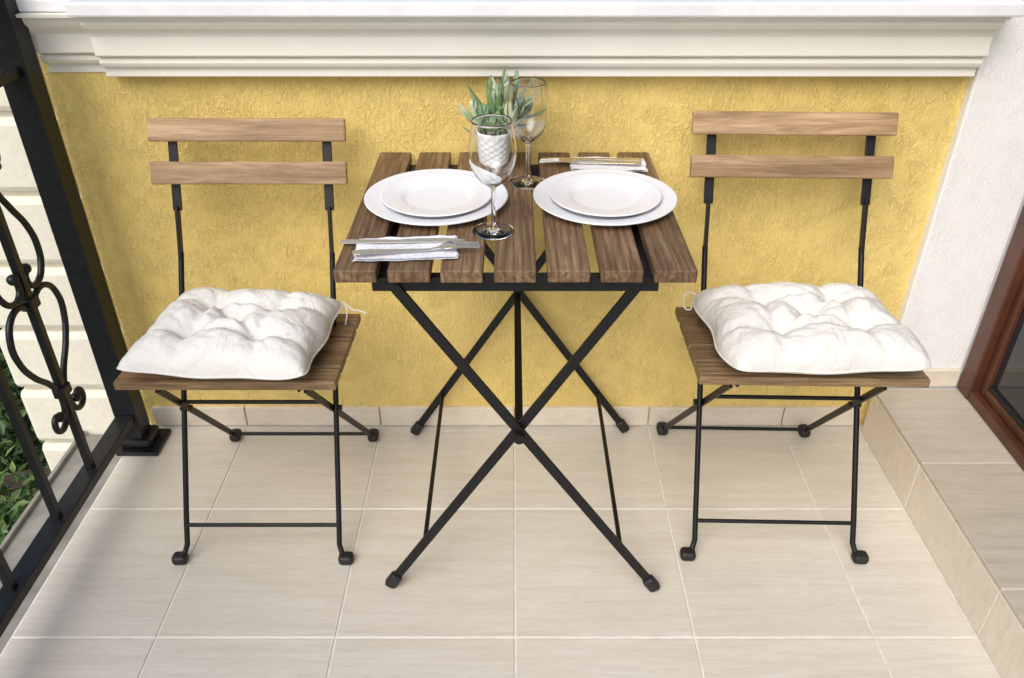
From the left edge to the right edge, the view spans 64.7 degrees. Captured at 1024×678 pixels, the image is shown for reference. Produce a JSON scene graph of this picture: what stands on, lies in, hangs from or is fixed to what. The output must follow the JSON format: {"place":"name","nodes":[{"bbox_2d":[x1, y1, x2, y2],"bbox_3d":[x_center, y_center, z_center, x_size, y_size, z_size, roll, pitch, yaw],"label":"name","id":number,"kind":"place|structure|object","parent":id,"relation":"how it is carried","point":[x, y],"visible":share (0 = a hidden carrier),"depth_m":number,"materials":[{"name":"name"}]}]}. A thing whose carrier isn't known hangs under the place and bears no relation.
{"place":"outdoors","nodes":[
{"label":"outdoors","id":0,"kind":"place"},
{"bbox_2d":[0,370,47,473],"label":"ground","id":1,"kind":"structure","parent":0,"point":[36,444],"depth_m":6.90,"materials":[{"name":"soil"}]},
{"bbox_2d":[0,328,46,473],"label":"garden shrub","id":2,"kind":"object","parent":1,"relation":"on","point":[8,442],"visible":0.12,"depth_m":6.40,"materials":[{"name":"green plant"}]},
{"bbox_2d":[0,439,49,543],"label":"garden shrub","id":3,"kind":"object","parent":1,"relation":"on","point":[10,513],"visible":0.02,"depth_m":5.33,"materials":[{"name":"green plant"}]},
{"bbox_2d":[0,466,50,529],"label":"shrub","id":4,"kind":"object","parent":1,"relation":"on","point":[14,485],"depth_m":5.93,"materials":[{"name":"green plant"}]},
{"bbox_2d":[0,53,149,471],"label":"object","id":5,"kind":"object","parent":1,"relation":"on","point":[19,191],"visible":0.13,"depth_m":1.88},
{"bbox_2d":[0,422,1000,677],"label":"slab","id":6,"kind":"structure","parent":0,"point":[514,638],"depth_m":1.74,"materials":[{"name":"tile"}]},
{"bbox_2d":[0,435,121,653],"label":"edge flashing","id":7,"kind":"object","parent":6,"relation":"attached to","point":[24,537],"depth_m":1.78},
{"bbox_2d":[0,431,84,552],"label":"flashing lip","id":8,"kind":"object","parent":7,"relation":"on","point":[11,534],"visible":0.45,"depth_m":1.82,"materials":[{"name":"grey metal"}]},
{"bbox_2d":[0,427,997,677],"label":"tiles","id":9,"kind":"object","parent":6,"relation":"on","point":[772,601],"visible":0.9,"depth_m":1.64,"materials":[{"name":"beige tile"}]},
{"bbox_2d":[0,0,170,636],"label":"wrought iron railing","id":10,"kind":"object","parent":9,"relation":"on","point":[130,431],"visible":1,"depth_m":1.58,"materials":[{"name":"metal"}]},
{"bbox_2d":[113,118,378,564],"bbox_3d":[-0.507,0.012,1.604,0.392,0.800,0.421,0,33,0],"label":"folding chair","id":11,"kind":"object","parent":9,"relation":"on","point":[327,365],"visible":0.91,"depth_m":1.55,"materials":[{"name":"black metal"}]},
{"bbox_2d":[117,287,367,379],"bbox_3d":[-0.485,-0.015,1.495,0.379,0.093,0.285,2,30,3],"label":"seat cushion","id":12,"kind":"object","parent":11,"relation":"on","point":[220,333],"visible":1,"depth_m":1.43,"materials":[{"name":"white fabric"}]},
{"bbox_2d":[333,152,697,591],"bbox_3d":[0.012,0.062,1.605,0.555,0.716,0.515,0,33,0],"label":"folding bistro table","id":13,"kind":"object","parent":9,"relation":"on","point":[633,261],"visible":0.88,"depth_m":1.31,"materials":[{"name":"brown wood"}]},
{"bbox_2d":[352,235,458,261],"bbox_3d":[-0.163,-0.140,1.250,0.160,0.005,0.080,-2,33,-3],"label":"paper napkin","id":14,"kind":"object","parent":13,"relation":"on","point":[435,254],"visible":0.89,"depth_m":1.24,"materials":[{"name":"white paper"}]},
{"bbox_2d":[340,238,466,243],"bbox_3d":[-0.169,-0.154,1.265,0.198,0.002,0.014,-1,33,-2],"label":"table knife","id":15,"kind":"object","parent":14,"relation":"on","point":[375,241],"visible":1,"depth_m":1.26,"materials":[{"name":"metal"}]},
{"bbox_2d":[352,241,480,254],"bbox_3d":[-0.145,-0.137,1.232,0.196,0.008,0.023,-5,33,-8],"label":"table fork","id":16,"kind":"object","parent":14,"relation":"on","point":[461,245],"visible":1,"depth_m":1.23,"materials":[{"name":"metal"}]},
{"bbox_2d":[364,169,507,225],"bbox_3d":[-0.131,-0.244,1.406,0.249,0.014,0.249,0,33,0],"label":"dinner plate","id":17,"kind":"object","parent":13,"relation":"on","point":[375,204],"visible":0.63,"depth_m":1.36,"materials":[{"name":"white ceramic"}]},
{"bbox_2d":[381,172,490,216],"bbox_3d":[-0.130,-0.248,1.405,0.194,0.014,0.194,0,33,0],"label":"side plate","id":18,"kind":"object","parent":17,"relation":"on","point":[436,194],"visible":0.96,"depth_m":1.41,"materials":[{"name":"white ceramic"}]},
{"bbox_2d":[468,114,516,239],"bbox_3d":[-0.030,-0.251,1.260,0.075,0.183,0.075,0,33,0],"label":"wine glass","id":19,"kind":"object","parent":13,"relation":"on","point":[492,151],"visible":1,"depth_m":1.22,"materials":[{"name":"clear glass"}]},
{"bbox_2d":[455,66,551,138],"bbox_3d":[-0.015,-0.407,1.504,0.179,0.183,0.114,0,33,0],"label":"potted succulent","id":20,"kind":"object","parent":13,"relation":"on","point":[497,98],"visible":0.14,"depth_m":1.48,"materials":[{"name":"plant"}]},
{"bbox_2d":[507,77,548,189],"bbox_3d":[0.028,-0.363,1.436,0.075,0.183,0.075,0,33,0],"label":"wine glass","id":21,"kind":"object","parent":13,"relation":"on","point":[528,106],"visible":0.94,"depth_m":1.39,"materials":[{"name":"clear glass"}]},
{"bbox_2d":[533,169,677,225],"bbox_3d":[0.161,-0.244,1.406,0.249,0.014,0.249,0,33,0],"label":"dinner plate","id":22,"kind":"object","parent":13,"relation":"on","point":[666,205],"visible":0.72,"depth_m":1.37,"materials":[{"name":"white ceramic"}]},
{"bbox_2d":[549,172,661,216],"bbox_3d":[0.162,-0.248,1.405,0.194,0.014,0.194,0,33,0],"label":"side plate","id":23,"kind":"object","parent":22,"relation":"on","point":[605,194],"visible":1,"depth_m":1.41,"materials":[{"name":"white ceramic"}]},
{"bbox_2d":[570,157,647,171],"bbox_3d":[0.185,-0.336,1.556,0.147,0.005,0.072,2,33,3],"label":"paper napkin","id":24,"kind":"object","parent":13,"relation":"on","point":[641,167],"visible":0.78,"depth_m":1.55,"materials":[{"name":"white paper"}]},
{"bbox_2d":[539,157,641,163],"bbox_3d":[0.150,-0.339,1.548,0.196,0.008,0.023,2,33,3],"label":"table fork","id":25,"kind":"object","parent":24,"relation":"on","point":[556,160],"visible":1,"depth_m":1.55,"materials":[{"name":"metal"}]},
{"bbox_2d":[540,157,641,160],"bbox_3d":[0.154,-0.349,1.570,0.198,0.002,0.014,1,33,1],"label":"table knife","id":26,"kind":"object","parent":24,"relation":"on","point":[609,159],"visible":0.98,"depth_m":1.57,"materials":[{"name":"metal"}]},
{"bbox_2d":[656,111,929,563],"bbox_3d":[0.540,0.002,1.614,0.406,0.806,0.436,1,33,1],"label":"folding chair","id":27,"kind":"object","parent":9,"relation":"on","point":[711,365],"visible":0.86,"depth_m":1.56,"materials":[{"name":"black metal"}]},
{"bbox_2d":[682,282,931,374],"bbox_3d":[0.538,-0.034,1.503,0.384,0.088,0.297,-1,30,-1],"label":"seat cushion","id":28,"kind":"object","parent":27,"relation":"on","point":[804,328],"visible":1,"depth_m":1.43,"materials":[{"name":"white fabric"}]},
{"bbox_2d":[39,0,1023,424],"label":"yellow parapet wall","id":29,"kind":"structure","parent":6,"relation":"on","point":[275,236],"depth_m":1.70,"materials":[{"name":"paint"}]},
{"bbox_2d":[16,12,105,71],"bbox_3d":[-0.830,-0.616,1.609,0.124,0.120,0.345,0,33,0],"label":"cornice return","id":30,"kind":"object","parent":29,"relation":"on","point":[62,42],"visible":0.53,"depth_m":1.50,"materials":[{"name":"beige paint"}]},
{"bbox_2d":[152,406,860,424],"bbox_3d":[-0.014,0.191,2.011,1.749,0.056,0.008,0,33,0],"label":"skirting","id":31,"kind":"object","parent":29,"relation":"attached to","point":[487,415],"visible":0.82,"depth_m":2.01,"materials":[{"name":"tile"}]},
{"bbox_2d":[74,17,1010,76],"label":"cornice","id":32,"kind":"structure","parent":29,"relation":"on","point":[543,46],"depth_m":1.48,"materials":[{"name":"beige paint"}]},
{"bbox_2d":[16,0,68,11],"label":"marble cap return","id":33,"kind":"object","parent":32,"relation":"on","point":[40,5],"visible":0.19,"depth_m":1.44,"materials":[{"name":"white stone"}]},
{"bbox_2d":[861,389,1023,677],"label":"door step","id":34,"kind":"object","parent":6,"relation":"on","point":[952,469],"depth_m":1.65,"materials":[{"name":"tile"}]},
{"bbox_2d":[923,369,960,386],"bbox_3d":[0.978,0.092,1.923,0.166,0.048,0.008,0,33,0],"label":"baseboard","id":35,"kind":"object","parent":34,"relation":"on","point":[943,377],"visible":0.43,"depth_m":1.92,"materials":[{"name":"beige tile"}]},
{"bbox_2d":[957,206,1023,398],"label":"frame post","id":36,"kind":"object","parent":34,"relation":"on","point":[999,306],"visible":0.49,"depth_m":1.78,"materials":[{"name":"brown wood"}]},
{"bbox_2d":[968,392,1023,470],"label":"frame sill","id":37,"kind":"structure","parent":34,"relation":"on","point":[1010,441],"depth_m":1.78,"materials":[{"name":"brown wood"}]},
{"bbox_2d":[887,0,1023,388],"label":"corner pier","id":38,"kind":"structure","parent":6,"relation":"on","point":[976,204],"depth_m":1.70,"materials":[{"name":"white paint"}]},
{"bbox_2d":[954,198,1023,388],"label":"pier flank","id":39,"kind":"object","parent":6,"relation":"on","point":[995,278],"depth_m":1.80,"materials":[{"name":"white paint"}]},
{"bbox_3d":[1.097,0.218,-0.178,0.070,2.104,0.065,0,33,0],"label":"frame","id":40,"kind":"object","parent":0,"visible":0},
{"bbox_2d":[980,276,1023,395],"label":"sash","id":41,"kind":"object","parent":40,"relation":"attached to","point":[1004,339],"visible":0.45,"depth_m":1.78,"materials":[{"name":"brown wood"}]},
{"bbox_2d":[984,390,1023,444],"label":"sash bottom","id":42,"kind":"object","parent":40,"relation":"on","point":[1005,416],"visible":0.51,"depth_m":1.78,"materials":[{"name":"brown wood"}]},
{"bbox_2d":[989,386,1023,430],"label":"gasket","id":43,"kind":"object","parent":42,"relation":"on","point":[1007,407],"visible":1,"depth_m":1.78,"materials":[{"name":"black plastic"}]},
{"bbox_2d":[993,307,1023,422],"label":"glazing","id":44,"kind":"structure","parent":42,"relation":"in","point":[1008,384],"depth_m":1.76,"materials":[{"name":"clear glass"}]}
]}

